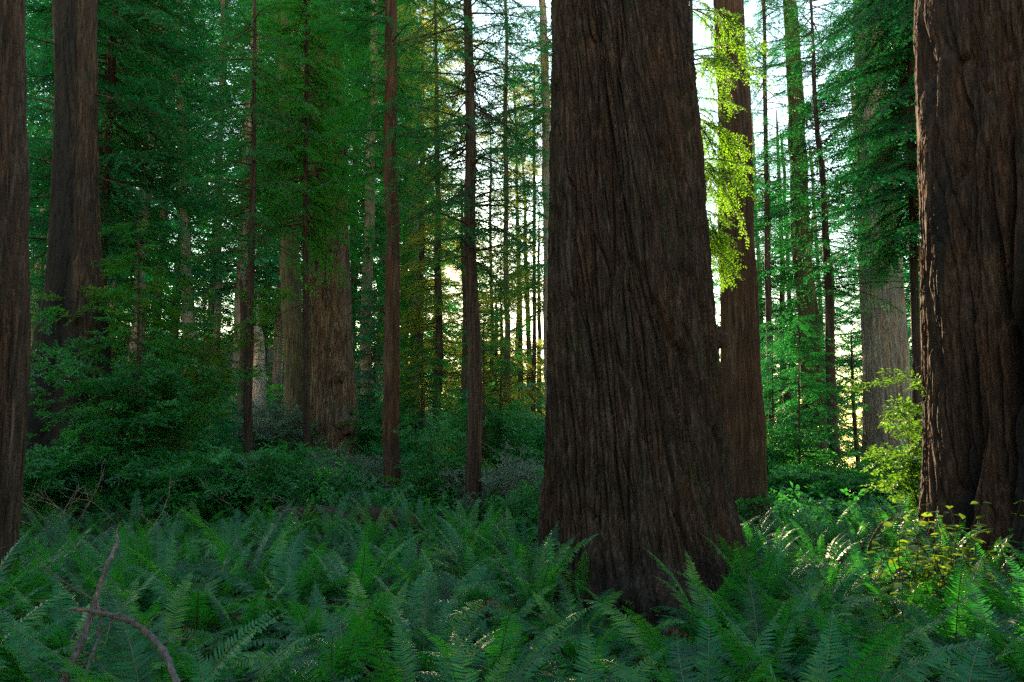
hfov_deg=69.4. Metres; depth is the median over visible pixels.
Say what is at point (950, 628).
sword fern
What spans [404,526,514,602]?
sword fern
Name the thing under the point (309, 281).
redwood tree
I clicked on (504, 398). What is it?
hemlock sapling
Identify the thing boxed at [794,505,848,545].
sword fern
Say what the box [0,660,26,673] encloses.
sword fern
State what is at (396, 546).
sword fern
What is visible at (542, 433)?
understory bush
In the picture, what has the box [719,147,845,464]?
young conifer
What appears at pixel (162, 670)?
sword fern
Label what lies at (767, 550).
sword fern
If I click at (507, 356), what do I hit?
fir tree
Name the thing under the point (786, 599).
ground cover
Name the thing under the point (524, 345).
young conifer
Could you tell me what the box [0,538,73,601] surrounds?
sword fern
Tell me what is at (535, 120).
redwood tree
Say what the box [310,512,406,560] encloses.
sword fern
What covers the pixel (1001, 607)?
sword fern
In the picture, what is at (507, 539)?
sword fern
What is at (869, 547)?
dead branch
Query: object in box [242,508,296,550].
sword fern
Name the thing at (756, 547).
sword fern
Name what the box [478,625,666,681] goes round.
sword fern
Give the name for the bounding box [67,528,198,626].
sword fern
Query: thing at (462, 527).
sword fern
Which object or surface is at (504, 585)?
sword fern
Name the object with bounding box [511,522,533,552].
sword fern
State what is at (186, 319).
redwood tree
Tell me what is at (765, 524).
sword fern
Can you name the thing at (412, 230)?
redwood tree
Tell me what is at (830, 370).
fir tree
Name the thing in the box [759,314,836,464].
tree
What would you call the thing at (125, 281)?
distant conifer
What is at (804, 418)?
understory bush
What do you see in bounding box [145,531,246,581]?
sword fern
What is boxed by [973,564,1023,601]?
sword fern
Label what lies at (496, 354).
young conifer
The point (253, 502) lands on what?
bare twigs
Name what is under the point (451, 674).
sword fern
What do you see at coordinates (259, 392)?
broken snag
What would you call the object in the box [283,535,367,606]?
sword fern
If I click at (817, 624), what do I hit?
sword fern
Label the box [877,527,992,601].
sword fern
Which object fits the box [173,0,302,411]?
distant conifer
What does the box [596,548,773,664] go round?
sword fern
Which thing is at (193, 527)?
sword fern
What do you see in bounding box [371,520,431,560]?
sword fern
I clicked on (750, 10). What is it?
sky
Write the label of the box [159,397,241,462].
understory bush
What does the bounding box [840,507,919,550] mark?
sword fern
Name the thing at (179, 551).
sword fern
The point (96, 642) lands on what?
dead branch
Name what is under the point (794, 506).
undergrowth
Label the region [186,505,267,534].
sword fern
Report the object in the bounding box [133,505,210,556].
sword fern
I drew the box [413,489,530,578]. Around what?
sword fern
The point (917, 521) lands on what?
sword fern
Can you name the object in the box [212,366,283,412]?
understory bush
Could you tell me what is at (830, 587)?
sword fern
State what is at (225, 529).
sword fern
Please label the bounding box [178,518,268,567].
sword fern
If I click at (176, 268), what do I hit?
distant conifer
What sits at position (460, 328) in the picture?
young conifer
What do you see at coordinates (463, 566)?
sword fern
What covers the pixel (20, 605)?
sword fern
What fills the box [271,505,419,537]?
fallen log
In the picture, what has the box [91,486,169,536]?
sword fern
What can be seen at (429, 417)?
understory bush
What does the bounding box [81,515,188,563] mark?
sword fern
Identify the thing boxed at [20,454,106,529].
bare twigs
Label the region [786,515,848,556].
sword fern
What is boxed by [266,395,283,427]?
understory bush
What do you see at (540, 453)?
understory bush
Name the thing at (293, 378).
redwood tree
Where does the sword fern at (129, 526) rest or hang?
on the ground at (126, 506)
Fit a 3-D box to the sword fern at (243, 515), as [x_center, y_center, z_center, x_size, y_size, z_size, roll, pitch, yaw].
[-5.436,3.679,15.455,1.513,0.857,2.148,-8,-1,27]
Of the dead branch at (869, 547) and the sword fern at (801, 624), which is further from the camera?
the dead branch at (869, 547)
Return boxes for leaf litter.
[21,538,1017,679]
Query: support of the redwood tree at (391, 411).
on the ground at (126, 506)
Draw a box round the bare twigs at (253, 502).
[197,476,304,524]
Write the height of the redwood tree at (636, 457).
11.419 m
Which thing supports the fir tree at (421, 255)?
on the ground at (126, 506)
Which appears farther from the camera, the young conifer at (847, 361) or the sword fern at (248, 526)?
the young conifer at (847, 361)
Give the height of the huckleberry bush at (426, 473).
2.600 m
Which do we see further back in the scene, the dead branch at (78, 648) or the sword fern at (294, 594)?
the sword fern at (294, 594)
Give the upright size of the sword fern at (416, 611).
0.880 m
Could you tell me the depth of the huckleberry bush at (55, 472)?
16.29 m
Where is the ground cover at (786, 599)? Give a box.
[1,566,1023,681]
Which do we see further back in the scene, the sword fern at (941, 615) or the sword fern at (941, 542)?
the sword fern at (941, 542)
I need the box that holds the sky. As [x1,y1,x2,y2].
[27,0,918,467]
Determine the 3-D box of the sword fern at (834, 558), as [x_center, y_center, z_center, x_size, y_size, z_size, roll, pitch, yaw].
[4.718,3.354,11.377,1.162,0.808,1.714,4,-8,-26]
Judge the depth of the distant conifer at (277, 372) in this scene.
52.21 m
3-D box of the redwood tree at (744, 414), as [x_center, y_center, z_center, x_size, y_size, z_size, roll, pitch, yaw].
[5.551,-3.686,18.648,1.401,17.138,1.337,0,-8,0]
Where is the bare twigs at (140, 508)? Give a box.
[61,476,202,532]
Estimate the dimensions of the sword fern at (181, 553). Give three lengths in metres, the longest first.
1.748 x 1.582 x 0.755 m
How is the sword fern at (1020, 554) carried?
on the ground at (126, 506)
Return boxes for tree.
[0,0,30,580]
[25,0,202,493]
[25,0,240,306]
[125,0,245,393]
[166,0,337,470]
[175,0,257,389]
[204,0,359,439]
[217,0,379,464]
[237,0,414,459]
[298,0,480,508]
[300,53,311,385]
[356,0,551,533]
[360,0,462,420]
[366,0,464,427]
[377,0,499,435]
[415,183,519,441]
[446,0,551,431]
[460,264,543,410]
[476,58,544,425]
[478,0,551,408]
[487,84,544,418]
[531,0,755,638]
[689,0,777,293]
[707,0,831,445]
[713,0,774,531]
[744,0,860,468]
[748,0,919,476]
[754,109,837,449]
[768,0,920,472]
[798,0,922,479]
[836,294,862,466]
[909,0,1023,569]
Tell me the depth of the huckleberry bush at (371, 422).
29.84 m
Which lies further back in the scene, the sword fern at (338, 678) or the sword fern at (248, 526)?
the sword fern at (248, 526)
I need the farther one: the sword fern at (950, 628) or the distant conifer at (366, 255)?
the distant conifer at (366, 255)
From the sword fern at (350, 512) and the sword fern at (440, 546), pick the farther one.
the sword fern at (350, 512)
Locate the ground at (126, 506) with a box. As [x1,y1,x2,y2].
[10,340,1023,681]
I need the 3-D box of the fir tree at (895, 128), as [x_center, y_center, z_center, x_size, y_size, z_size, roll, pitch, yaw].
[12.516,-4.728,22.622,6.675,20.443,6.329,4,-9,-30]
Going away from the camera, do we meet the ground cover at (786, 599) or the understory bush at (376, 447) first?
the ground cover at (786, 599)
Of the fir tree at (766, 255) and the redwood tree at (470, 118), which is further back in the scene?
the fir tree at (766, 255)
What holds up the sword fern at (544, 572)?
on the ground at (126, 506)
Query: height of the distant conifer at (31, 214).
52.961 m
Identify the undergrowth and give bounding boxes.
[24,354,918,531]
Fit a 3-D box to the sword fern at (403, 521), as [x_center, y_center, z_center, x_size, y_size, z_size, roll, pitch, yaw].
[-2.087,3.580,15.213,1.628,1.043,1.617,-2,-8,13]
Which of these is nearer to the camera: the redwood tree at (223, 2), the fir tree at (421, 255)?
the fir tree at (421, 255)
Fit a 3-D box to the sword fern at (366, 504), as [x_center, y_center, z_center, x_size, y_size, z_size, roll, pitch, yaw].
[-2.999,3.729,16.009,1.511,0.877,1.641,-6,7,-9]
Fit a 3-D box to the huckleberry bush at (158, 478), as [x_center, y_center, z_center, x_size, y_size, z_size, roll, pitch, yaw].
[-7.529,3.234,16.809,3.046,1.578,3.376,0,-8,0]
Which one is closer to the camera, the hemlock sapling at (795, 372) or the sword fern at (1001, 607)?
the sword fern at (1001, 607)
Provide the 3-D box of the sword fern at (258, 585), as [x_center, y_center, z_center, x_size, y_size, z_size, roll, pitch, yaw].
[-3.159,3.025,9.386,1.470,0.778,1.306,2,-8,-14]
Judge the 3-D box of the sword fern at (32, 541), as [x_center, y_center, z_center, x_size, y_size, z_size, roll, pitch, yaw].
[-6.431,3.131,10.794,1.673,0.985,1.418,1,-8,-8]
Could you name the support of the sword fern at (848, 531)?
on the ground at (126, 506)
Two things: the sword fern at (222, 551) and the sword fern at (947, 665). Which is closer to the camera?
the sword fern at (947, 665)
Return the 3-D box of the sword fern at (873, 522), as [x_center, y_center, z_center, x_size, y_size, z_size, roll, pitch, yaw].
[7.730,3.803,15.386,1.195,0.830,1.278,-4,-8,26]
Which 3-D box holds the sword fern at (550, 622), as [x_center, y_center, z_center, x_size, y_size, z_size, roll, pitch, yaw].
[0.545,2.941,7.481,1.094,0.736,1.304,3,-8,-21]
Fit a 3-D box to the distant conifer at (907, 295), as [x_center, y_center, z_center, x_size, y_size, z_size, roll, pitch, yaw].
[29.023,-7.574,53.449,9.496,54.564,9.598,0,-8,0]
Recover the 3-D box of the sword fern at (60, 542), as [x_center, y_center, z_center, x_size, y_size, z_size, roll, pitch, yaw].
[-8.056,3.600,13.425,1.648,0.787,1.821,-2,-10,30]
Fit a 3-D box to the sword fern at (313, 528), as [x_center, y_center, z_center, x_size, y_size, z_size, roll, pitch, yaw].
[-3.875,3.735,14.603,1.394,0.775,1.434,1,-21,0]
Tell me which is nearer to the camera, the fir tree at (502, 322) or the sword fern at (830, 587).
the sword fern at (830, 587)
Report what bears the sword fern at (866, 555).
on the ground at (126, 506)
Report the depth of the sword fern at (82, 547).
12.60 m
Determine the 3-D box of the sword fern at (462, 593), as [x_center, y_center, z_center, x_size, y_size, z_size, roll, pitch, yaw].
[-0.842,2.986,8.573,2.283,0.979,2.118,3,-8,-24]
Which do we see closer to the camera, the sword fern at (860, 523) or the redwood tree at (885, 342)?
the sword fern at (860, 523)
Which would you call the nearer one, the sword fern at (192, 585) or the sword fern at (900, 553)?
the sword fern at (192, 585)
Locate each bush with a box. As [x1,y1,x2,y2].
[21,417,134,517]
[29,252,327,455]
[29,304,261,500]
[105,448,237,513]
[129,405,227,463]
[137,437,322,522]
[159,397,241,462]
[185,399,237,431]
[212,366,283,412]
[216,396,323,455]
[252,456,365,505]
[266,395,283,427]
[276,393,435,458]
[281,379,379,412]
[296,438,409,496]
[358,388,410,424]
[364,428,424,462]
[366,411,460,463]
[371,444,433,478]
[378,440,500,509]
[391,414,485,515]
[401,381,544,477]
[404,410,456,437]
[409,425,543,475]
[434,435,544,524]
[458,391,545,472]
[480,467,543,544]
[485,405,544,457]
[766,405,871,480]
[766,412,832,470]
[767,457,900,518]
[767,463,837,516]
[842,365,926,513]
[845,446,920,517]
[857,438,910,473]
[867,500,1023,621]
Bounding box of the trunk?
[237,278,245,425]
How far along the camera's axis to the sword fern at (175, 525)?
13.45 m
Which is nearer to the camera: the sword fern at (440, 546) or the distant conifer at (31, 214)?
the sword fern at (440, 546)
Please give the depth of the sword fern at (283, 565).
8.73 m
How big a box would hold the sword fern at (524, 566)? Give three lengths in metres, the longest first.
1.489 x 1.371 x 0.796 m
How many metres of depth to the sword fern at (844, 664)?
5.81 m
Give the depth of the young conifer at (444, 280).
55.45 m
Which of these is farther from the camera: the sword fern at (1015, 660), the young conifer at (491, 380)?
the young conifer at (491, 380)
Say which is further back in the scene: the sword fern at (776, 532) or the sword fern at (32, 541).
the sword fern at (776, 532)
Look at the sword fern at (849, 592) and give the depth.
9.01 m
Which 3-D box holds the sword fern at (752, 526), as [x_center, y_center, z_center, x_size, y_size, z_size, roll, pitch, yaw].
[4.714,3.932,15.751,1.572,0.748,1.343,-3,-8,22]
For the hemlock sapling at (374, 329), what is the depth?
33.15 m
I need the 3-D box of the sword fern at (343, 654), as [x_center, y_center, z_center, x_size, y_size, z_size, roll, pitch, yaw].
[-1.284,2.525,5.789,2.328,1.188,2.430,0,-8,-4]
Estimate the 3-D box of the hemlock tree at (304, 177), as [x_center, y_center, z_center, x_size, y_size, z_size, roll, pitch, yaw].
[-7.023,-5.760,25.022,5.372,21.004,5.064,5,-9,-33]
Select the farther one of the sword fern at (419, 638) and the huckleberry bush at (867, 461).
the huckleberry bush at (867, 461)
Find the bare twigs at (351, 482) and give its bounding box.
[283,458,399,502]
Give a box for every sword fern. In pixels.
[0,529,82,622]
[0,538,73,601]
[0,541,94,623]
[0,554,209,681]
[0,573,164,679]
[0,581,76,642]
[0,582,287,681]
[0,585,113,681]
[0,596,66,657]
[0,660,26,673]
[1,563,137,631]
[1,618,133,674]
[10,545,188,656]
[19,506,99,552]
[19,511,62,561]
[19,514,73,567]
[19,515,101,556]
[19,519,126,589]
[19,522,48,550]
[19,532,60,571]
[21,496,67,531]
[27,503,96,537]
[28,568,172,681]
[35,613,285,681]
[39,520,149,605]
[40,542,151,597]
[46,531,100,568]
[47,517,239,623]
[49,517,181,580]
[60,558,281,681]
[62,480,141,523]
[64,526,126,571]
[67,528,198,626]
[69,508,124,539]
[69,536,144,569]
[75,544,304,654]
[76,514,144,541]
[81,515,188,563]
[84,488,174,522]
[87,524,136,549]
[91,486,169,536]
[100,646,360,681]
[118,540,201,587]
[123,634,302,681]
[125,529,210,562]
[125,612,322,681]
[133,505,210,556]
[134,537,273,626]
[142,498,329,600]
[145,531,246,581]
[147,493,195,521]
[149,525,218,559]
[153,520,199,559]
[154,528,210,571]
[155,504,200,534]
[159,500,236,542]
[162,564,232,603]
[166,577,320,666]
[173,530,384,652]
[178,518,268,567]
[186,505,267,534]
[186,514,262,544]
[189,484,241,523]
[192,538,280,583]
[196,504,276,563]
[203,546,312,604]
[204,565,347,647]
[210,495,287,546]
[217,568,451,681]
[225,533,297,574]
[226,523,324,585]
[226,581,394,665]
[229,511,261,549]
[232,507,317,548]
[233,608,484,681]
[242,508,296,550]
[256,569,465,681]
[260,520,315,563]
[271,539,353,602]
[278,609,533,681]
[279,501,329,538]
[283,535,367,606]
[285,534,419,620]
[291,508,330,546]
[294,521,361,564]
[294,539,355,568]
[302,497,372,558]
[303,521,353,559]
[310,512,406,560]
[316,503,387,541]
[317,528,408,577]
[323,495,368,513]
[323,664,349,681]
[334,520,416,569]
[335,543,445,597]
[335,564,489,676]
[336,569,526,681]
[340,494,414,547]
[346,549,520,634]
[348,492,403,534]
[353,534,434,578]
[365,525,449,594]
[366,545,434,607]
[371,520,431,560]
[375,491,435,541]
[382,540,457,576]
[382,605,596,681]
[391,510,460,548]
[399,495,447,531]
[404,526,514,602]
[411,523,508,579]
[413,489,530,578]
[418,518,468,555]
[419,500,502,550]
[420,536,457,565]
[424,582,587,658]
[424,617,579,681]
[429,507,480,539]
[431,504,478,534]
[434,543,516,620]
[436,506,514,556]
[438,535,508,586]
[445,521,596,637]
[451,603,576,681]
[461,536,534,592]
[472,513,537,588]
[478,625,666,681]
[481,506,536,551]
[481,543,558,598]
[485,517,537,564]
[494,603,695,681]
[495,534,535,567]
[495,575,646,678]
[501,588,660,648]
[502,635,575,681]
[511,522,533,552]
[519,590,623,674]
[527,523,537,552]
[532,542,589,601]
[548,580,731,680]
[552,599,796,681]
[563,597,764,681]
[577,606,783,681]
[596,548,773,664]
[651,576,857,681]
[671,581,816,648]
[675,571,886,671]
[680,601,991,681]
[685,532,835,638]
[709,569,889,660]
[735,547,899,637]
[740,512,794,549]
[741,513,771,551]
[742,516,768,538]
[743,519,816,562]
[743,555,808,597]
[745,507,802,590]
[745,521,800,555]
[747,531,806,573]
[750,510,828,548]
[750,553,815,596]
[757,510,792,546]
[757,537,827,587]
[757,576,950,681]
[760,506,818,544]
[767,579,1019,681]
[771,620,945,681]
[777,526,855,565]
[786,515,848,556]
[786,551,902,638]
[787,531,877,580]
[789,555,881,609]
[791,516,854,547]
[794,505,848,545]
[794,594,976,654]
[795,504,885,548]
[799,504,853,539]
[799,541,952,602]
[812,515,884,548]
[821,534,898,574]
[830,492,937,568]
[834,497,891,532]
[837,507,908,540]
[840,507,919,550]
[843,570,953,632]
[853,510,901,531]
[854,504,917,544]
[854,604,1023,681]
[862,554,1023,657]
[868,527,945,583]
[869,614,975,681]
[871,502,918,530]
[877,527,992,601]
[883,499,918,530]
[883,574,1023,680]
[888,559,1023,611]
[893,632,991,681]
[896,515,990,570]
[899,591,1023,640]
[909,529,1018,581]
[909,630,1023,681]
[927,583,1023,681]
[932,554,1023,653]
[933,551,1023,629]
[949,528,1023,584]
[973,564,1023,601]
[984,541,1023,573]
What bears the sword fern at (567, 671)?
on the ground at (126, 506)
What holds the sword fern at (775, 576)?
on the ground at (126, 506)
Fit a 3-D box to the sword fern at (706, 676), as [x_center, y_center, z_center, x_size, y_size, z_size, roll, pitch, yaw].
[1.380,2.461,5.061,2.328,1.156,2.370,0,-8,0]
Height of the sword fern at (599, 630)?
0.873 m
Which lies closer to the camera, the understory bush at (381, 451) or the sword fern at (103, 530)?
the sword fern at (103, 530)
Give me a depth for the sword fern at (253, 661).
6.37 m
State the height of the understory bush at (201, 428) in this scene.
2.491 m
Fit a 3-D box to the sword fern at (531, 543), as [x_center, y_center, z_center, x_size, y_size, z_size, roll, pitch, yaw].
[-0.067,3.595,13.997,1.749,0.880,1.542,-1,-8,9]
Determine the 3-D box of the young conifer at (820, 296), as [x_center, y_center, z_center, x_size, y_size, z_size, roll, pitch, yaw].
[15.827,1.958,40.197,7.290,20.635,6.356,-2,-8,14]
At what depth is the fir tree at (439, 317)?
38.92 m
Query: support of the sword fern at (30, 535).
on the ground at (126, 506)
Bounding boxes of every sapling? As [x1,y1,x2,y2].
[53,217,221,473]
[161,278,267,464]
[352,275,427,451]
[370,338,458,469]
[433,313,544,496]
[455,243,544,449]
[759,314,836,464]
[760,331,817,470]
[762,313,860,491]
[779,347,859,476]
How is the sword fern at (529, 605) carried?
on the ground at (126, 506)
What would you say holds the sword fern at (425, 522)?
on the ground at (126, 506)
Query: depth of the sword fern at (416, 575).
9.49 m
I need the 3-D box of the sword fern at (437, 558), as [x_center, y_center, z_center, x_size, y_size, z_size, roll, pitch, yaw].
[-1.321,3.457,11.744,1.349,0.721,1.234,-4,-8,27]
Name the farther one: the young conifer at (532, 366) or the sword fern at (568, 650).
the young conifer at (532, 366)
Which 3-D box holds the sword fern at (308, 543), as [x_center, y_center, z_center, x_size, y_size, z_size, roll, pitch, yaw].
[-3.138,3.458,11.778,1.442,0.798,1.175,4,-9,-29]
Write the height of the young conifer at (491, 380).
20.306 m
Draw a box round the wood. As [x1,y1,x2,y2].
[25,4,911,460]
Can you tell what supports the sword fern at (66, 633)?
on the ground at (126, 506)
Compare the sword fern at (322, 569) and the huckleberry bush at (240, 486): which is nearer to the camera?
the sword fern at (322, 569)
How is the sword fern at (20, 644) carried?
on the ground at (126, 506)
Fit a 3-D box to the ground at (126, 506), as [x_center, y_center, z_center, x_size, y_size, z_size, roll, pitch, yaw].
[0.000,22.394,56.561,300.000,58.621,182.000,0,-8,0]
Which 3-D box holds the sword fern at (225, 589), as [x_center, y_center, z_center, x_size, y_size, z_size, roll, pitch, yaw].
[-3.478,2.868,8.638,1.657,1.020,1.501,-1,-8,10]
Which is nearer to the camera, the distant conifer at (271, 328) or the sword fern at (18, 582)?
the sword fern at (18, 582)
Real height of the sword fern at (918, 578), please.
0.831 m
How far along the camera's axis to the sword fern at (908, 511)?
15.91 m
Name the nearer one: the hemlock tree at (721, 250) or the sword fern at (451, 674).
the sword fern at (451, 674)
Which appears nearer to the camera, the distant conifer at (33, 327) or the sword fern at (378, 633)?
the sword fern at (378, 633)
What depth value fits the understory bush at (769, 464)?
24.14 m
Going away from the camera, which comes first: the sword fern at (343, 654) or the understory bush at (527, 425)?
the sword fern at (343, 654)
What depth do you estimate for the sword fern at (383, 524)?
14.15 m
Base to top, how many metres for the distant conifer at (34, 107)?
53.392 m
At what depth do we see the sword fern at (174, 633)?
7.04 m
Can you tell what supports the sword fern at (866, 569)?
on the ground at (126, 506)
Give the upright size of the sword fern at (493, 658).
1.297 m
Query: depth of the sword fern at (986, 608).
6.97 m
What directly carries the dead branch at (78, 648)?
on the ground at (126, 506)
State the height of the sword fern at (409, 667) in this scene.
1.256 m
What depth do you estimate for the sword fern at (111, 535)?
13.50 m
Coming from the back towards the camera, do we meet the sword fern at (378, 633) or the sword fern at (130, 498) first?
the sword fern at (130, 498)
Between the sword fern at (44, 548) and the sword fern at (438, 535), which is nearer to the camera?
the sword fern at (44, 548)
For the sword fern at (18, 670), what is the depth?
5.26 m
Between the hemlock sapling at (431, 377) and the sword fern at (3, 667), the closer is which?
the sword fern at (3, 667)
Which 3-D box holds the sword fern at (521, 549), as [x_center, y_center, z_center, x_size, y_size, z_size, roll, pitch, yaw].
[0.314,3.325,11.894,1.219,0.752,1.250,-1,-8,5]
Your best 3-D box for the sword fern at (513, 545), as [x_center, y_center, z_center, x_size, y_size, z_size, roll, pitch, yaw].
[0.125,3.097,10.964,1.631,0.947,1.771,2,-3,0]
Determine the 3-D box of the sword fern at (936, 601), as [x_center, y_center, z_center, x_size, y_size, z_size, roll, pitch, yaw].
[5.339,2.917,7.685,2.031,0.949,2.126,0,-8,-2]
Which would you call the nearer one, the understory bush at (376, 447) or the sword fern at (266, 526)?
the sword fern at (266, 526)
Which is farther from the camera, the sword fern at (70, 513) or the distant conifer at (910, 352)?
the distant conifer at (910, 352)
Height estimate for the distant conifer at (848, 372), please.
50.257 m
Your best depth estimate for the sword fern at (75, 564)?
10.18 m
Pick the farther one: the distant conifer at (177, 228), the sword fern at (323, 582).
the distant conifer at (177, 228)
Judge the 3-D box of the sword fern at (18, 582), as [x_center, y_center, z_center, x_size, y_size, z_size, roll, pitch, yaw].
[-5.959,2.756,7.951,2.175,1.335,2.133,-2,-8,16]
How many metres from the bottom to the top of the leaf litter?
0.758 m
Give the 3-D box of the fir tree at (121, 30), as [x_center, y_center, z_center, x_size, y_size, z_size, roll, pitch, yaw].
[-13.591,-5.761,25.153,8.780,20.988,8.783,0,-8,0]
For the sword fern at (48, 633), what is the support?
on the ground at (126, 506)
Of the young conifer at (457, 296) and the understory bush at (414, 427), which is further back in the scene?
the young conifer at (457, 296)
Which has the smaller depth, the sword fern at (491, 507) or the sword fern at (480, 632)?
the sword fern at (480, 632)
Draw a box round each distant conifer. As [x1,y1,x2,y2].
[25,0,52,326]
[25,0,148,321]
[26,2,101,345]
[29,0,169,373]
[97,0,232,377]
[107,21,146,340]
[108,0,223,379]
[133,0,237,357]
[166,0,254,369]
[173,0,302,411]
[222,18,310,365]
[226,9,311,400]
[260,6,351,344]
[300,0,433,410]
[341,0,402,367]
[344,6,427,392]
[355,0,460,411]
[719,113,791,416]
[755,138,824,452]
[777,162,861,469]
[814,90,910,467]
[836,33,920,384]
[839,141,920,426]
[888,9,922,390]
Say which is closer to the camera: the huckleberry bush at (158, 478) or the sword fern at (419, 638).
the sword fern at (419, 638)
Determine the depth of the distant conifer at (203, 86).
57.86 m
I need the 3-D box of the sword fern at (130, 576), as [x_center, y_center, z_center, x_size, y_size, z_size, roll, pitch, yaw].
[-4.078,2.715,8.749,2.398,1.364,2.123,-7,-10,42]
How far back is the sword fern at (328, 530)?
14.24 m
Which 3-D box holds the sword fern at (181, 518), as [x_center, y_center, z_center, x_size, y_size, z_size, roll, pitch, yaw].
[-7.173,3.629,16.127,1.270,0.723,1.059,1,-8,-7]
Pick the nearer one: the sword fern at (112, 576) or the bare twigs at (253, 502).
the sword fern at (112, 576)
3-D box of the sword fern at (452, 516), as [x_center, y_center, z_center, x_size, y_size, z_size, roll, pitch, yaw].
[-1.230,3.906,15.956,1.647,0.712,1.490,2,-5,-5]
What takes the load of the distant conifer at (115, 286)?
on the ground at (126, 506)
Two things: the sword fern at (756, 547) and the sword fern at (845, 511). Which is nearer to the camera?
the sword fern at (756, 547)
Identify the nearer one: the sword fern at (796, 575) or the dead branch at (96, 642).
the dead branch at (96, 642)
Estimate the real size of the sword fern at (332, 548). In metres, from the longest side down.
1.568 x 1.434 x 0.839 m
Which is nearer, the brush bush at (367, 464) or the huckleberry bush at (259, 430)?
the brush bush at (367, 464)
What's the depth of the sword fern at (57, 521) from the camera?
14.18 m
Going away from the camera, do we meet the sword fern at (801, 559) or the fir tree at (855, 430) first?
the sword fern at (801, 559)
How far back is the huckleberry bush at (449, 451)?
19.74 m
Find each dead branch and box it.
[34,523,119,681]
[59,599,198,681]
[83,596,101,681]
[865,508,907,554]
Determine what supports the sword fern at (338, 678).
on the ground at (126, 506)
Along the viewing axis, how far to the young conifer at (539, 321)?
54.52 m
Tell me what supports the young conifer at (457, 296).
on the ground at (126, 506)
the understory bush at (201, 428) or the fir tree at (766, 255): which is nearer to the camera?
the understory bush at (201, 428)
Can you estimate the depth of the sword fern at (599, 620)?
8.33 m
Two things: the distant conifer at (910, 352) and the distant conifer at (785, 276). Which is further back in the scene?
the distant conifer at (785, 276)
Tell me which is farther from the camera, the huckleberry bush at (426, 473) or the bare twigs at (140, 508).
the huckleberry bush at (426, 473)
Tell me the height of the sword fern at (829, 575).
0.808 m
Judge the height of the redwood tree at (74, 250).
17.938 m
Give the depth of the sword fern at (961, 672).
4.70 m
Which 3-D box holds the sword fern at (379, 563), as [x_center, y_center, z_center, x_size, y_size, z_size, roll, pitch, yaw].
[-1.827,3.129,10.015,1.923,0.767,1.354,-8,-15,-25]
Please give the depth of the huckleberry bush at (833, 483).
20.48 m
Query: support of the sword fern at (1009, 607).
on the ground at (126, 506)
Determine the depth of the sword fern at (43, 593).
8.22 m
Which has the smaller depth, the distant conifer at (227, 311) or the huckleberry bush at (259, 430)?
the huckleberry bush at (259, 430)
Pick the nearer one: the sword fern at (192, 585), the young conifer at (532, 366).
the sword fern at (192, 585)
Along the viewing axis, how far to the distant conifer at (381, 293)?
58.86 m
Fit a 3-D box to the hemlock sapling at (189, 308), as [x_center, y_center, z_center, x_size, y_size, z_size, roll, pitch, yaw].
[-10.514,1.211,25.856,4.013,6.764,4.432,3,-8,-24]
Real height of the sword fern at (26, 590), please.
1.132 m
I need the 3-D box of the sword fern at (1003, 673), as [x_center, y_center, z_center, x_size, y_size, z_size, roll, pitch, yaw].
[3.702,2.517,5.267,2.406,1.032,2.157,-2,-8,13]
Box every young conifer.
[402,211,462,427]
[425,169,503,426]
[434,107,544,413]
[445,255,499,420]
[445,271,537,413]
[478,38,551,438]
[510,282,544,427]
[513,201,544,427]
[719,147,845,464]
[766,197,859,475]
[812,240,862,466]
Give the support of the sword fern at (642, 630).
on the ground at (126, 506)
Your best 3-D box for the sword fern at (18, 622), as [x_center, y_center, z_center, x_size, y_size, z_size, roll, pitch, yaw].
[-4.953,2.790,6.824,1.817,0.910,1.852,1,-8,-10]
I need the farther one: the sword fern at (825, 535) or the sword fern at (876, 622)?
the sword fern at (825, 535)
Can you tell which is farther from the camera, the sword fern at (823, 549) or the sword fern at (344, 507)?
the sword fern at (344, 507)
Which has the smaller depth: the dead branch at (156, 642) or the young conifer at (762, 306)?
the dead branch at (156, 642)
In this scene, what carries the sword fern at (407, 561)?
on the ground at (126, 506)
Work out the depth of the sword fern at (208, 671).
4.34 m
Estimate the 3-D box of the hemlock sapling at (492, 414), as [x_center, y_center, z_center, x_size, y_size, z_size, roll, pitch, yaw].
[-0.662,2.342,24.049,3.880,6.538,4.010,0,-8,0]
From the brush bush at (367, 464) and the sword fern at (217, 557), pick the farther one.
the brush bush at (367, 464)
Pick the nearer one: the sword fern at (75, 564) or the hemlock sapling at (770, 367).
the sword fern at (75, 564)
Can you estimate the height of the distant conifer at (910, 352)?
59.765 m
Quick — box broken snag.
[252,297,266,450]
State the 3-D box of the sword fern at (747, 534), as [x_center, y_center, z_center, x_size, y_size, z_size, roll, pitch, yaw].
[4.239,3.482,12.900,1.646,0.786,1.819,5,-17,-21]
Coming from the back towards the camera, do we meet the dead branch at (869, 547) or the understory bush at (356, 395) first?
the understory bush at (356, 395)
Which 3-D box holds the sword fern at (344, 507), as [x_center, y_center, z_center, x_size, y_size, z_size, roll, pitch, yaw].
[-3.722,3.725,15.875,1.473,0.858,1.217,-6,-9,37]
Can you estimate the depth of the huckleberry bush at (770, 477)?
21.61 m
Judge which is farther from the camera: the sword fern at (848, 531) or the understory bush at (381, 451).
the understory bush at (381, 451)
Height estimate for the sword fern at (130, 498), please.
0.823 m
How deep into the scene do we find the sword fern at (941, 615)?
6.62 m
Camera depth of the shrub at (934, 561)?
8.93 m
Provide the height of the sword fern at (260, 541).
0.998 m
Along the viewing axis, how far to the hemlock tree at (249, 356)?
21.59 m
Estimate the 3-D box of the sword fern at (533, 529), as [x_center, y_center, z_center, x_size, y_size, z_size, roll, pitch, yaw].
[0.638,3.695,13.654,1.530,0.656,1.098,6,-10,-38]
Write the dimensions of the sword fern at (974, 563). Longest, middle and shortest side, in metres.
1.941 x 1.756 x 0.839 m
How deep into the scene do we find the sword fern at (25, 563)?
11.17 m
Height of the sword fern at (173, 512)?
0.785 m

